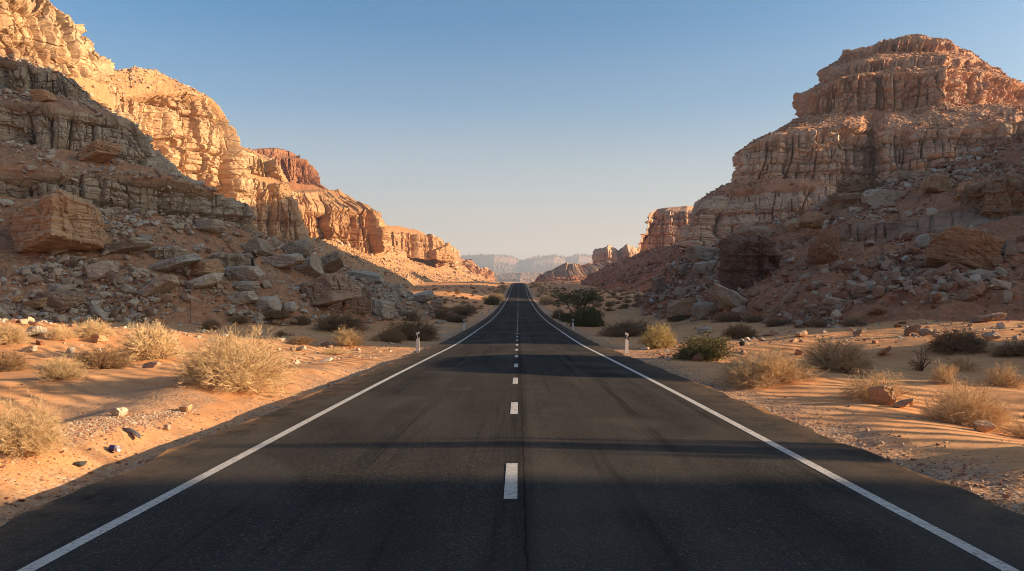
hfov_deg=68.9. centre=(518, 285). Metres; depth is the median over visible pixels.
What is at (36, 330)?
boulder
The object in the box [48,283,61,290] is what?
scree stone
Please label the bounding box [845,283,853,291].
scree stone
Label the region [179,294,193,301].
scree stone
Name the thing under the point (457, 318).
desert bush
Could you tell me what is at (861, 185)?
rock outcrop
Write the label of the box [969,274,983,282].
scree stone
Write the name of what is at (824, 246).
boulder
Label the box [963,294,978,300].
scree stone
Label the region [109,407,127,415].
boulder
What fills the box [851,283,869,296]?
boulder
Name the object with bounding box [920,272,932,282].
scree stone
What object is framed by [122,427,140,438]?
driftwood
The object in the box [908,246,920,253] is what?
scree stone
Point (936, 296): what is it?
scree stone
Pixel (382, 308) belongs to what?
boulder
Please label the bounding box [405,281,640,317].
scrub
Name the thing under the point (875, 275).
scree stone
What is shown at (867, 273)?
scree stone
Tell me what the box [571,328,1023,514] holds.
gravel
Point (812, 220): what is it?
boulder
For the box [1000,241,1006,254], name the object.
boulder
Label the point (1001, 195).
rock outcrop
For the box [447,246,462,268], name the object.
cliff
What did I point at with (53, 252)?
scree stone
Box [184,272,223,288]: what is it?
boulder
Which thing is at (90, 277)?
scree stone
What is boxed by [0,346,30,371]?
desert bush
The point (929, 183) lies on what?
boulder
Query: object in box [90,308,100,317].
scree stone
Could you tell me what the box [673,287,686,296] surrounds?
boulder
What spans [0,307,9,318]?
scree stone
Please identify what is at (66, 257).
scree stone
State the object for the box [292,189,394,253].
cliff
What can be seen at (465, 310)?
desert bush
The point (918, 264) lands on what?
scree stone
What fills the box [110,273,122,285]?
scree stone
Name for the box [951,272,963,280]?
scree stone
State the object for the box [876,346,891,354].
boulder
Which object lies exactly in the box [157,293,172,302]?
scree stone
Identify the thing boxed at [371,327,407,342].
desert bush
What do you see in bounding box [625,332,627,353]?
reflector post
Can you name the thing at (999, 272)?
scree stone
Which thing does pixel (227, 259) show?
rock outcrop
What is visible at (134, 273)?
scree stone
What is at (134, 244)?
boulder
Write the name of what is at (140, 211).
scree stone
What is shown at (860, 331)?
stone
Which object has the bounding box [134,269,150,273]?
scree stone
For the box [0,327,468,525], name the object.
gravel
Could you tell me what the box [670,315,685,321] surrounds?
desert bush
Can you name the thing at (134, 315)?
scree stone
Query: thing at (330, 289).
boulder
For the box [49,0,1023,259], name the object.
sky
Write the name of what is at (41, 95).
boulder
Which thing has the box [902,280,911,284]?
scree stone
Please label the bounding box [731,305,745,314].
scree stone
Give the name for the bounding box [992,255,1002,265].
boulder
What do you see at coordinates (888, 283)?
scree stone
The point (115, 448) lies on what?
drink can
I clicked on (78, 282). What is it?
scree stone
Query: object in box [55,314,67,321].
scree stone
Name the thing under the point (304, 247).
boulder
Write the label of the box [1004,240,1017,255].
scree stone
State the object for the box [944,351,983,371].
desert bush
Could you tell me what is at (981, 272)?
scree stone
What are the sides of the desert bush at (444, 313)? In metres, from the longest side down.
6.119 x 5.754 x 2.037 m
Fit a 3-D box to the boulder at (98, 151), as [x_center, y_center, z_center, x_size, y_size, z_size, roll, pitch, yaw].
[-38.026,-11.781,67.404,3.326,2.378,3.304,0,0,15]
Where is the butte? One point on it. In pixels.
(805, 165)
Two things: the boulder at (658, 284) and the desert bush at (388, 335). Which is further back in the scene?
the boulder at (658, 284)
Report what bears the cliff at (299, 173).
on the ground
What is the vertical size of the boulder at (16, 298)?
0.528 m
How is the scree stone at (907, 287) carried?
on the talus ridge at (880, 234)
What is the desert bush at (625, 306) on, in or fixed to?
on the ground
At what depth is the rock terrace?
67.44 m
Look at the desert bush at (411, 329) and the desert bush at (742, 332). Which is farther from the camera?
the desert bush at (411, 329)
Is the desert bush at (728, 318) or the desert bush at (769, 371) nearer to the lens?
the desert bush at (769, 371)
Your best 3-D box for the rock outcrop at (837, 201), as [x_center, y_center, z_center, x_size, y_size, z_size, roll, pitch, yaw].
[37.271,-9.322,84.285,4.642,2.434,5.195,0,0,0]
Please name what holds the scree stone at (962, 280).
on the talus ridge at (880, 234)
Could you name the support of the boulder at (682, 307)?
on the talus ridge at (880, 234)
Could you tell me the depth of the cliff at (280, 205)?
328.14 m
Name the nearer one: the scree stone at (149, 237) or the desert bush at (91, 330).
the desert bush at (91, 330)
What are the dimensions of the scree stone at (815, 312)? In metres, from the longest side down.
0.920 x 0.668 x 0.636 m
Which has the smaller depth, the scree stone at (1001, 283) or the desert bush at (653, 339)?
the desert bush at (653, 339)
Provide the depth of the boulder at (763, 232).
83.25 m
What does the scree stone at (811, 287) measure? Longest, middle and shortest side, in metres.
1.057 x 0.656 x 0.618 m
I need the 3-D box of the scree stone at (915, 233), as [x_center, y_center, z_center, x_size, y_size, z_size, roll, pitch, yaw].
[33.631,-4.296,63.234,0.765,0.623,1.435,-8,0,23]
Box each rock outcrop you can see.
[142,245,187,258]
[210,251,258,267]
[717,234,784,291]
[822,192,861,213]
[835,175,880,192]
[953,174,1023,218]
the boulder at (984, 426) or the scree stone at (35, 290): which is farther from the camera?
the scree stone at (35, 290)
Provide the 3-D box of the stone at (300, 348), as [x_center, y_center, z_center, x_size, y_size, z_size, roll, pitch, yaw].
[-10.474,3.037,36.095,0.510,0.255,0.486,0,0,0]
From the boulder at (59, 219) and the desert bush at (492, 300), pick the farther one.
the desert bush at (492, 300)
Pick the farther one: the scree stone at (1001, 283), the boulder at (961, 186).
the boulder at (961, 186)
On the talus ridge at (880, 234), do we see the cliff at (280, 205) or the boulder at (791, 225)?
the boulder at (791, 225)
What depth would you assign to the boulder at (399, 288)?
87.86 m
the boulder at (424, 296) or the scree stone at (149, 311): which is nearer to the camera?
the scree stone at (149, 311)
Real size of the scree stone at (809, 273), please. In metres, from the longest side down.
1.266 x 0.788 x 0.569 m
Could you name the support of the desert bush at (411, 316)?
on the rock terrace
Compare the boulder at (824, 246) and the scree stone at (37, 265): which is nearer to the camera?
the scree stone at (37, 265)
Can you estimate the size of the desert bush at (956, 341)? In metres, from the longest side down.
2.711 x 2.533 x 1.042 m
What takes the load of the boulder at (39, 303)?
on the rubble at (27, 315)
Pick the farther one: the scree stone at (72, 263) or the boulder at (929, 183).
the boulder at (929, 183)
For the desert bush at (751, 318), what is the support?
on the talus ridge at (880, 234)
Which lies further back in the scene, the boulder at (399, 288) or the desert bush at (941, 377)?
the boulder at (399, 288)
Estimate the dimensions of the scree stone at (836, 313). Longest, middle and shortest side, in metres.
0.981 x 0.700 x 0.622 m
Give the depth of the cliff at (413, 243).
643.80 m
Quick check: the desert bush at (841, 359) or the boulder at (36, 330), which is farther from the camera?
the boulder at (36, 330)
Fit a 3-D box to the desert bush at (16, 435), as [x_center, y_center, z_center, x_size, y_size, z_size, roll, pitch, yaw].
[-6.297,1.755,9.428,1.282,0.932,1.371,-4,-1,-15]
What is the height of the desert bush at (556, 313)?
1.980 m
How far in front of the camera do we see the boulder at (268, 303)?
57.94 m
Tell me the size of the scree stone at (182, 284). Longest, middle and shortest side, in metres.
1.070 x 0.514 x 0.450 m
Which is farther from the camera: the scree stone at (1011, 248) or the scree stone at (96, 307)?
the scree stone at (1011, 248)
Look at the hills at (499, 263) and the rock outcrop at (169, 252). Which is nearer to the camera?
the rock outcrop at (169, 252)
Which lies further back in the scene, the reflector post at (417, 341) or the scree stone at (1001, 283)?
the scree stone at (1001, 283)
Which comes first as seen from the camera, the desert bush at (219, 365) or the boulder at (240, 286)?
the desert bush at (219, 365)
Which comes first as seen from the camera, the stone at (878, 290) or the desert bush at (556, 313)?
the stone at (878, 290)
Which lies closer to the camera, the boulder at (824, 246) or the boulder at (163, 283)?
the boulder at (163, 283)
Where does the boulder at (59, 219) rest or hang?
on the rock terrace
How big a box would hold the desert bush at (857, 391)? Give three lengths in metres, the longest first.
2.093 x 1.714 x 0.937 m
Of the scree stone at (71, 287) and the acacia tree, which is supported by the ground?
the acacia tree
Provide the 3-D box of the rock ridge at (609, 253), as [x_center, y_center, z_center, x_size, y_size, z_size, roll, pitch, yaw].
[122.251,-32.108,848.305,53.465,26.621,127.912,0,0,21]
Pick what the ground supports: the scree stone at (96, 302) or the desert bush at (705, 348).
the desert bush at (705, 348)
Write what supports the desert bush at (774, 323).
on the talus ridge at (880, 234)
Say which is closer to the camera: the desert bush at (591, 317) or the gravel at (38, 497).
the gravel at (38, 497)
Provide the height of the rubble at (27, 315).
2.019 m
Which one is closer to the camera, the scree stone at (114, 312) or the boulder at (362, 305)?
the scree stone at (114, 312)
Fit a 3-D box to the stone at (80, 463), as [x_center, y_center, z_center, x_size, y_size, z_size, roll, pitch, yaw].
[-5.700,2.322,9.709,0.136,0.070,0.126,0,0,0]
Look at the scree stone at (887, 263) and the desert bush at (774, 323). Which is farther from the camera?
the scree stone at (887, 263)
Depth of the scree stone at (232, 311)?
54.66 m
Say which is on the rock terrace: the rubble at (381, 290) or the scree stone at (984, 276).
the rubble at (381, 290)
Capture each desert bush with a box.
[0,319,32,345]
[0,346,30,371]
[0,386,77,464]
[28,351,91,381]
[45,323,78,340]
[69,343,136,368]
[72,317,116,338]
[108,317,191,361]
[158,321,307,398]
[199,318,221,328]
[225,313,250,323]
[260,308,295,318]
[272,331,288,336]
[286,334,314,344]
[292,315,311,325]
[311,311,373,330]
[318,346,349,354]
[328,325,367,346]
[369,334,379,340]
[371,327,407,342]
[380,317,442,340]
[400,309,422,321]
[426,305,454,319]
[440,314,466,322]
[450,302,480,315]
[484,295,499,304]
[486,292,504,301]
[538,295,555,304]
[550,308,564,318]
[557,312,571,321]
[566,305,605,326]
[593,317,658,337]
[620,304,629,308]
[637,321,677,348]
[667,330,738,361]
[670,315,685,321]
[702,343,827,388]
[710,312,744,321]
[719,321,761,339]
[742,313,763,322]
[766,318,785,326]
[795,334,882,373]
[802,318,835,327]
[837,365,919,402]
[838,317,870,326]
[908,347,931,370]
[911,374,1021,434]
[923,324,996,354]
[928,358,964,384]
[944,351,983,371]
[973,361,1023,388]
[984,338,1023,356]
[996,410,1023,438]
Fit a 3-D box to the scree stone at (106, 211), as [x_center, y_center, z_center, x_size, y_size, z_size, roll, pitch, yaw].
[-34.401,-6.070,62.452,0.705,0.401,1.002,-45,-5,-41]
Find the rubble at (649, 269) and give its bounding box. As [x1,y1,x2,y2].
[581,244,703,291]
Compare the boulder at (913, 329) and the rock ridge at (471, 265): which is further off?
the rock ridge at (471, 265)
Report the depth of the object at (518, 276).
3439.44 m
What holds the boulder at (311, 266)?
on the rock terrace
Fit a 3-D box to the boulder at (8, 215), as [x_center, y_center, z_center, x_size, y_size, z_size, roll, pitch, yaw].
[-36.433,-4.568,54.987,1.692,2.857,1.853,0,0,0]
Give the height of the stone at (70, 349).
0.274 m
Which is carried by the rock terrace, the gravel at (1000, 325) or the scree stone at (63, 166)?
the scree stone at (63, 166)
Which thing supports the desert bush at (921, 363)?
on the ground
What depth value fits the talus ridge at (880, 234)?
62.63 m
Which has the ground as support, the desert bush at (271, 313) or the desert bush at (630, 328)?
the desert bush at (630, 328)
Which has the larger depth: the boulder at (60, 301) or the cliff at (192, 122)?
the cliff at (192, 122)
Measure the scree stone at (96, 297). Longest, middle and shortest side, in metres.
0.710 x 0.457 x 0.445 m
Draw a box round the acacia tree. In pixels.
[549,287,607,314]
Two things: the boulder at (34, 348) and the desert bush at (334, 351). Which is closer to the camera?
the boulder at (34, 348)
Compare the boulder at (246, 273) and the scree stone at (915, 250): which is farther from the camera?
the boulder at (246, 273)
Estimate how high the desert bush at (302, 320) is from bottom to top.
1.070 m
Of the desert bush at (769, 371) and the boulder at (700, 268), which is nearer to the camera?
the desert bush at (769, 371)
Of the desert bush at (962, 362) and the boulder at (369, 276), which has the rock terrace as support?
the boulder at (369, 276)
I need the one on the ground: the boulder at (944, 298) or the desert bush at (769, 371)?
the desert bush at (769, 371)
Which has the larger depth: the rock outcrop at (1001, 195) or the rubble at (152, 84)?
the rubble at (152, 84)
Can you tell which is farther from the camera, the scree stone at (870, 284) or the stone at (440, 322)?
the stone at (440, 322)
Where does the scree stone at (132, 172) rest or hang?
on the rock terrace
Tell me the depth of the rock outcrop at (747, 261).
66.25 m
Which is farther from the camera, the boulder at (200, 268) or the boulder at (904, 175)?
the boulder at (904, 175)
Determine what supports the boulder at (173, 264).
on the rock terrace
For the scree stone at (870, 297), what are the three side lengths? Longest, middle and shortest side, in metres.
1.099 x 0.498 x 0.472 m
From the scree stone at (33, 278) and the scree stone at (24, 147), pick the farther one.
the scree stone at (24, 147)
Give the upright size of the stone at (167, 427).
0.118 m
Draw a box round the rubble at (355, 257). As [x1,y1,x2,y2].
[312,237,496,284]
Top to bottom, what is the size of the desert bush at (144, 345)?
1.716 m
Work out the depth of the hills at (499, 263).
6412.48 m
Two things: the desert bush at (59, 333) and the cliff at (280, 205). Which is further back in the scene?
the cliff at (280, 205)
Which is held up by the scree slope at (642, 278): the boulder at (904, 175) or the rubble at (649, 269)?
the rubble at (649, 269)
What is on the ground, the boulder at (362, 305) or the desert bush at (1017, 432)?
the desert bush at (1017, 432)
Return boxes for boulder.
[4,204,24,238]
[7,295,22,302]
[9,188,108,252]
[21,297,48,308]
[21,345,37,351]
[26,326,46,335]
[30,89,56,101]
[31,290,85,311]
[77,139,121,162]
[85,260,119,281]
[101,237,153,252]
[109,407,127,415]
[135,274,179,296]
[142,361,160,367]
[147,253,202,271]
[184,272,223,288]
[187,258,224,276]
[194,219,223,233]
[223,266,264,280]
[226,291,258,305]
[230,281,259,291]
[245,238,274,255]
[254,296,281,311]
[264,253,304,268]
[281,301,297,312]
[282,239,314,257]
[296,255,323,276]
[296,273,361,305]
[320,250,343,272]
[343,286,371,314]
[344,270,383,282]
[371,298,394,318]
[390,282,405,295]
[412,290,434,303]
[430,298,442,307]
[650,276,665,292]
[666,297,697,320]
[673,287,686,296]
[678,263,688,275]
[685,246,719,260]
[692,301,714,320]
[694,260,717,274]
[697,326,712,333]
[710,283,747,307]
[736,226,771,238]
[783,219,800,231]
[794,330,807,335]
[798,212,830,228]
[807,229,841,264]
[823,296,846,304]
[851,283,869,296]
[861,189,905,205]
[867,385,896,405]
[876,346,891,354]
[891,398,914,407]
[893,171,930,181]
[903,325,920,334]
[913,233,929,248]
[918,328,932,335]
[920,173,951,193]
[924,225,1005,269]
[930,292,947,302]
[957,181,978,192]
[969,312,1006,322]
[972,420,996,432]
[981,331,1000,339]
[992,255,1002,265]
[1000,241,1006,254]
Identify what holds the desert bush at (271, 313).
on the rock terrace
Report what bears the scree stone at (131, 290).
on the rock terrace
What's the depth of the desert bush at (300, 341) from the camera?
40.92 m
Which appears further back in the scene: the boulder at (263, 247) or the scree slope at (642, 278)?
the scree slope at (642, 278)
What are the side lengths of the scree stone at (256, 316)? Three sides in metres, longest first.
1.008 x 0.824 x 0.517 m
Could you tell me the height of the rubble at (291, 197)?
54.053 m
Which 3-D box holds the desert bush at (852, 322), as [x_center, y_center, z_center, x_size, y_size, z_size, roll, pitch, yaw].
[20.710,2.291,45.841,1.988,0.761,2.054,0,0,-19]
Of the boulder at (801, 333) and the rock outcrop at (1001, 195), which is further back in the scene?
the rock outcrop at (1001, 195)
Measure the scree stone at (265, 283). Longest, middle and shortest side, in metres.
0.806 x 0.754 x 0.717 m
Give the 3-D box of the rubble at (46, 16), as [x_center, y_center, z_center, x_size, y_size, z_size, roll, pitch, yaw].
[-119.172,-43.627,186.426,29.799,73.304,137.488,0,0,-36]
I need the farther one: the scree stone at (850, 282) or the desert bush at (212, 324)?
the scree stone at (850, 282)
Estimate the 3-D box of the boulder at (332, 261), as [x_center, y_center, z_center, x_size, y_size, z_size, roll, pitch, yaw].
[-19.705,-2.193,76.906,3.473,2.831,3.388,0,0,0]
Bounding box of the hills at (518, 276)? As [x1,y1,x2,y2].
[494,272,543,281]
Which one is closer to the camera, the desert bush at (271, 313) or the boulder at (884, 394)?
the boulder at (884, 394)
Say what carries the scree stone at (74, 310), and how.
on the rock terrace
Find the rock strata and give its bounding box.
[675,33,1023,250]
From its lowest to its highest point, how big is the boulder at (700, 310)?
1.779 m
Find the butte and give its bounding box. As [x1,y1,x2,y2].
[674,35,1023,251]
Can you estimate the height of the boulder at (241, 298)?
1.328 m
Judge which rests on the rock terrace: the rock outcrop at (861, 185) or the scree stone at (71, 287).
the scree stone at (71, 287)
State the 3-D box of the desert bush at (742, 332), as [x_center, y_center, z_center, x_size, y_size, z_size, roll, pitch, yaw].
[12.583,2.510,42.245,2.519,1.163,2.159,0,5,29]
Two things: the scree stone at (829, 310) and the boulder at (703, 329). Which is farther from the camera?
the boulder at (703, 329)
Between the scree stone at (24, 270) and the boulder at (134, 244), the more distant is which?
the boulder at (134, 244)
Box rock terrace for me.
[0,55,430,325]
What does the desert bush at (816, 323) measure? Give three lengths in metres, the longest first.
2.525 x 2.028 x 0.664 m
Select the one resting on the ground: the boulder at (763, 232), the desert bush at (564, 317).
the desert bush at (564, 317)
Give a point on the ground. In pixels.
(136, 387)
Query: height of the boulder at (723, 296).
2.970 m
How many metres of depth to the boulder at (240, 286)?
58.27 m
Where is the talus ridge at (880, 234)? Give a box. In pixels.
[641,132,1023,325]
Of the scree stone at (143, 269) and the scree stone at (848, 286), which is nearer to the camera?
the scree stone at (848, 286)
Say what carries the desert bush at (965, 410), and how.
on the ground
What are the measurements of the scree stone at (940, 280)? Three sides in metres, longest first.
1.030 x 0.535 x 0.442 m
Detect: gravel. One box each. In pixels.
[0,318,1023,364]
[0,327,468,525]
[0,407,198,484]
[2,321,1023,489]
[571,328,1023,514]
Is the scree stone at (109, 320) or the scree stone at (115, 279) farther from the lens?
the scree stone at (115, 279)
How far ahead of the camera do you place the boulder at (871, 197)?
78.35 m
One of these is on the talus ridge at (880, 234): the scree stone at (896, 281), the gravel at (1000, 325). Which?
the scree stone at (896, 281)
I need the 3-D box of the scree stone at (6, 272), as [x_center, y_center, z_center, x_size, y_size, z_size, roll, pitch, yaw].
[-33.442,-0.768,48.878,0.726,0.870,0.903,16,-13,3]
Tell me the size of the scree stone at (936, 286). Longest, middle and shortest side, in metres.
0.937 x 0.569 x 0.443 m
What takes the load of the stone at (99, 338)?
on the gravel at (1000, 325)
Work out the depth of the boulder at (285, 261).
69.46 m
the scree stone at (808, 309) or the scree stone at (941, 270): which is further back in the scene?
the scree stone at (808, 309)
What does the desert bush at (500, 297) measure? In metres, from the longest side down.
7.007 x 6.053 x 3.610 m
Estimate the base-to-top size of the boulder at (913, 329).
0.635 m
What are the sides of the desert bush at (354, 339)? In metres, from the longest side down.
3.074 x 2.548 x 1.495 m
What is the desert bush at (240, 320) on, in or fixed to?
on the ground
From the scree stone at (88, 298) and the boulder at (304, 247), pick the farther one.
the boulder at (304, 247)
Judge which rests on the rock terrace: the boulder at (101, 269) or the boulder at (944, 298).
the boulder at (101, 269)
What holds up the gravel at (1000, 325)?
on the ground
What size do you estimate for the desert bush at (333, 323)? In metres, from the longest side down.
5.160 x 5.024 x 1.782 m
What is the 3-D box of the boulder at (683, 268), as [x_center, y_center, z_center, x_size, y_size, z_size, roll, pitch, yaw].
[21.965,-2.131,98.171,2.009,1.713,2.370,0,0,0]
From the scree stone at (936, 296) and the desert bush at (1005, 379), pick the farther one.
the scree stone at (936, 296)
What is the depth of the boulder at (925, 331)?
33.81 m
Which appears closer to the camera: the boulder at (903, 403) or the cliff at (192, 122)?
the boulder at (903, 403)
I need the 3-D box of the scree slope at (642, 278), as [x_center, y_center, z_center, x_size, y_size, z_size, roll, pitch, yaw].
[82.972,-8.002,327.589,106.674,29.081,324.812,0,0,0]
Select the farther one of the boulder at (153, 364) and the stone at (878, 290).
the stone at (878, 290)
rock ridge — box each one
[460,258,496,279]
[533,261,618,282]
[591,244,637,263]
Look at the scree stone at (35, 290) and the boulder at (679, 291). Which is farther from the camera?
the boulder at (679, 291)
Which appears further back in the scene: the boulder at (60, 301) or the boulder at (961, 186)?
the boulder at (961, 186)
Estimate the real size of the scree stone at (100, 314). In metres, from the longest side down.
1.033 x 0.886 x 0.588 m
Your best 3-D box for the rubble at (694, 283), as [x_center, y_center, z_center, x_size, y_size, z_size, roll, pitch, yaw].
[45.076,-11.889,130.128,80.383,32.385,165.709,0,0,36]
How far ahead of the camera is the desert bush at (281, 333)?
45.09 m
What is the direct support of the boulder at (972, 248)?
on the talus ridge at (880, 234)
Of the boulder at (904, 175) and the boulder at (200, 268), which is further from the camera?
the boulder at (904, 175)
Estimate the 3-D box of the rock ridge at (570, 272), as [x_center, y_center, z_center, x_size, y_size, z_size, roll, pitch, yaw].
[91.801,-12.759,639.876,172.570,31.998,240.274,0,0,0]
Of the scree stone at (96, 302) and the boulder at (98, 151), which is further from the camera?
the boulder at (98, 151)
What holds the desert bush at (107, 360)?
on the ground
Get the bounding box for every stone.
[0,199,13,206]
[0,265,15,277]
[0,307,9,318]
[18,145,28,150]
[20,267,31,276]
[27,263,40,269]
[27,274,42,283]
[32,289,39,293]
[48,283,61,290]
[49,250,67,254]
[54,284,75,290]
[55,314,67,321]
[56,254,69,263]
[59,162,67,171]
[66,259,77,267]
[66,347,74,352]
[68,308,77,312]
[73,461,86,466]
[74,279,84,284]
[86,296,94,301]
[88,275,95,279]
[90,300,102,307]
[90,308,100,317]
[91,295,100,299]
[91,305,103,311]
[92,335,107,342]
[93,311,108,319]
[102,318,114,322]
[103,207,110,215]
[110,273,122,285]
[110,307,120,317]
[121,276,132,282]
[121,283,135,294]
[127,170,138,175]
[127,313,143,317]
[130,208,144,214]
[130,271,138,275]
[133,268,148,271]
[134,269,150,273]
[138,234,153,240]
[138,290,147,296]
[145,308,153,315]
[148,296,160,301]
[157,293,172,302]
[163,425,170,430]
[179,280,186,286]
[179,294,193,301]
[179,404,191,411]
[227,308,235,314]
[231,273,238,279]
[251,312,262,320]
[260,279,271,287]
[296,346,306,350]
[320,341,328,345]
[435,320,445,323]
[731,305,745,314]
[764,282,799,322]
[797,271,811,281]
[803,307,813,312]
[805,283,817,290]
[811,309,819,315]
[822,306,835,314]
[829,309,841,319]
[832,291,850,299]
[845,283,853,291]
[846,280,858,284]
[852,328,866,334]
[859,268,876,277]
[863,280,876,289]
[867,294,874,300]
[867,306,885,314]
[868,261,880,269]
[871,285,885,296]
[872,271,881,277]
[875,255,883,260]
[875,282,883,285]
[881,259,895,269]
[882,271,891,279]
[883,279,896,289]
[891,272,901,279]
[891,280,906,284]
[902,265,918,270]
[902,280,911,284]
[903,285,911,290]
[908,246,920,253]
[910,261,923,268]
[911,231,920,236]
[916,277,924,281]
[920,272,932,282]
[931,292,944,301]
[932,284,942,289]
[933,263,950,275]
[937,277,946,283]
[939,282,953,290]
[950,262,969,271]
[950,281,959,291]
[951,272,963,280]
[955,273,970,285]
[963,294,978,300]
[968,283,985,295]
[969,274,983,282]
[970,269,992,275]
[981,272,995,281]
[990,278,1011,288]
[994,270,1006,277]
[1003,290,1011,302]
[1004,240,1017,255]
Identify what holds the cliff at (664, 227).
on the ground
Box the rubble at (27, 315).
[0,297,84,322]
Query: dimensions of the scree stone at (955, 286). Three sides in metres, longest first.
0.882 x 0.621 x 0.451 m
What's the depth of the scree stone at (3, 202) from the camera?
58.11 m
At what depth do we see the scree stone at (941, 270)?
49.94 m
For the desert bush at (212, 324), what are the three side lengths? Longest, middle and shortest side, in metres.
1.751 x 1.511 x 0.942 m
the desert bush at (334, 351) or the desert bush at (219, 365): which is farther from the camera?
the desert bush at (334, 351)
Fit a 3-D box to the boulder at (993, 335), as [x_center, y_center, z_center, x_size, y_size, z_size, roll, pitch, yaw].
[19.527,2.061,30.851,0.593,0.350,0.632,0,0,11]
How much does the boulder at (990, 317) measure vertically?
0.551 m
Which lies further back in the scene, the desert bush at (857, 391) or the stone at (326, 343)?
the stone at (326, 343)
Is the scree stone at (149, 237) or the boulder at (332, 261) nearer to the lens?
the scree stone at (149, 237)
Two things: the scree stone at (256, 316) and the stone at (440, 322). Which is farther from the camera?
the stone at (440, 322)
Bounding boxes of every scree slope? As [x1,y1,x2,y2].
[309,238,495,286]
[580,244,686,291]
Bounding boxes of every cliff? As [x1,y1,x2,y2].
[0,0,133,121]
[107,68,253,204]
[242,147,317,247]
[248,148,328,190]
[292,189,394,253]
[385,225,456,266]
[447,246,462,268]
[636,206,692,252]
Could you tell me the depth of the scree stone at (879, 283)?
50.85 m
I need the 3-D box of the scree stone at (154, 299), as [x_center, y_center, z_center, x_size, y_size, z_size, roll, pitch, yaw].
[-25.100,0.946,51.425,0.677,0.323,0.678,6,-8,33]
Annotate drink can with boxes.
[108,445,120,451]
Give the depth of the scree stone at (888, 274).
53.46 m
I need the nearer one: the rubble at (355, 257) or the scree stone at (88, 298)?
the scree stone at (88, 298)
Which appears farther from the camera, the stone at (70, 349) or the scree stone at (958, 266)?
the scree stone at (958, 266)
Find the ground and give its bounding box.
[0,281,1023,525]
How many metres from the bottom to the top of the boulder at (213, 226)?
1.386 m
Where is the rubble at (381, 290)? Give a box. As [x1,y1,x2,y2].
[0,53,439,325]
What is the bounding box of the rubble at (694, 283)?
[636,131,1023,327]
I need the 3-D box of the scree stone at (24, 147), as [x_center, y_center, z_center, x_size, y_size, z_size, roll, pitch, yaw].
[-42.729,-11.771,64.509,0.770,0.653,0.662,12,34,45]
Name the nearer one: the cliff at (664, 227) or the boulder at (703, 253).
the boulder at (703, 253)
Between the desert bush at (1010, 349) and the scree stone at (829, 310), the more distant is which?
the scree stone at (829, 310)
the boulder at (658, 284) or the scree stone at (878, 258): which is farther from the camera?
the boulder at (658, 284)
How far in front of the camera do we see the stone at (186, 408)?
14.38 m
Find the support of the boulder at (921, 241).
on the talus ridge at (880, 234)
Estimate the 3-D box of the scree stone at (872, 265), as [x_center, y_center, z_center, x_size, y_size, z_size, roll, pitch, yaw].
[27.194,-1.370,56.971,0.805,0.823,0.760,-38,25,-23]
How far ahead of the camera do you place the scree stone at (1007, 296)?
43.70 m
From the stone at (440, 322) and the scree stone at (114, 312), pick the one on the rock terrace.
the scree stone at (114, 312)
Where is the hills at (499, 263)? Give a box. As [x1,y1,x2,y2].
[459,253,592,272]
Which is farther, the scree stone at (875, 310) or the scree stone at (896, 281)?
the scree stone at (896, 281)
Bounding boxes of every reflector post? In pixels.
[416,332,418,352]
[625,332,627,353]
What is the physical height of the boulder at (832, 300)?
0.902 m
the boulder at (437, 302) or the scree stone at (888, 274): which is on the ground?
the boulder at (437, 302)
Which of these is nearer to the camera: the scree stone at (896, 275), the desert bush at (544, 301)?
the scree stone at (896, 275)
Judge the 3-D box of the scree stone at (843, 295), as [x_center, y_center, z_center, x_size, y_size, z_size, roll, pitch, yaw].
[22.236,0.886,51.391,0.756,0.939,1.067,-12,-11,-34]
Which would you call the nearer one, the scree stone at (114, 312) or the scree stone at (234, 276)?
the scree stone at (114, 312)
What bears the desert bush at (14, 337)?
on the ground
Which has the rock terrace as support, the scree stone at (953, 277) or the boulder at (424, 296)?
the boulder at (424, 296)
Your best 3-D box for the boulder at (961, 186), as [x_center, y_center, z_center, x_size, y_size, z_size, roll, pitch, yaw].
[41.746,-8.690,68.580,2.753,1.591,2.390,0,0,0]
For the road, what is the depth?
7.59 m
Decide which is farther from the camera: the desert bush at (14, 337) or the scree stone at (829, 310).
the scree stone at (829, 310)
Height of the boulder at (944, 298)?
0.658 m
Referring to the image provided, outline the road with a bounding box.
[0,283,1023,570]
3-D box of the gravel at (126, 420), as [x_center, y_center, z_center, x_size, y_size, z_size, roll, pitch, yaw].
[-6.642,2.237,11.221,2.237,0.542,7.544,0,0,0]
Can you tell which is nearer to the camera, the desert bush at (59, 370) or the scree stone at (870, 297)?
the desert bush at (59, 370)
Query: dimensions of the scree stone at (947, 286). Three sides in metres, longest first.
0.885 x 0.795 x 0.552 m
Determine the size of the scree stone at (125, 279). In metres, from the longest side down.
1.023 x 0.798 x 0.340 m
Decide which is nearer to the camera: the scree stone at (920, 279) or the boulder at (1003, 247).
the scree stone at (920, 279)
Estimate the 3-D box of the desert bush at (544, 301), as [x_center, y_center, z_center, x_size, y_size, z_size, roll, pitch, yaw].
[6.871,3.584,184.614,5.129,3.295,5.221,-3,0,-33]
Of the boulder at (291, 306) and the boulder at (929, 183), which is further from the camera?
the boulder at (929, 183)
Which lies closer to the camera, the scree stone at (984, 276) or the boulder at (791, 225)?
the scree stone at (984, 276)

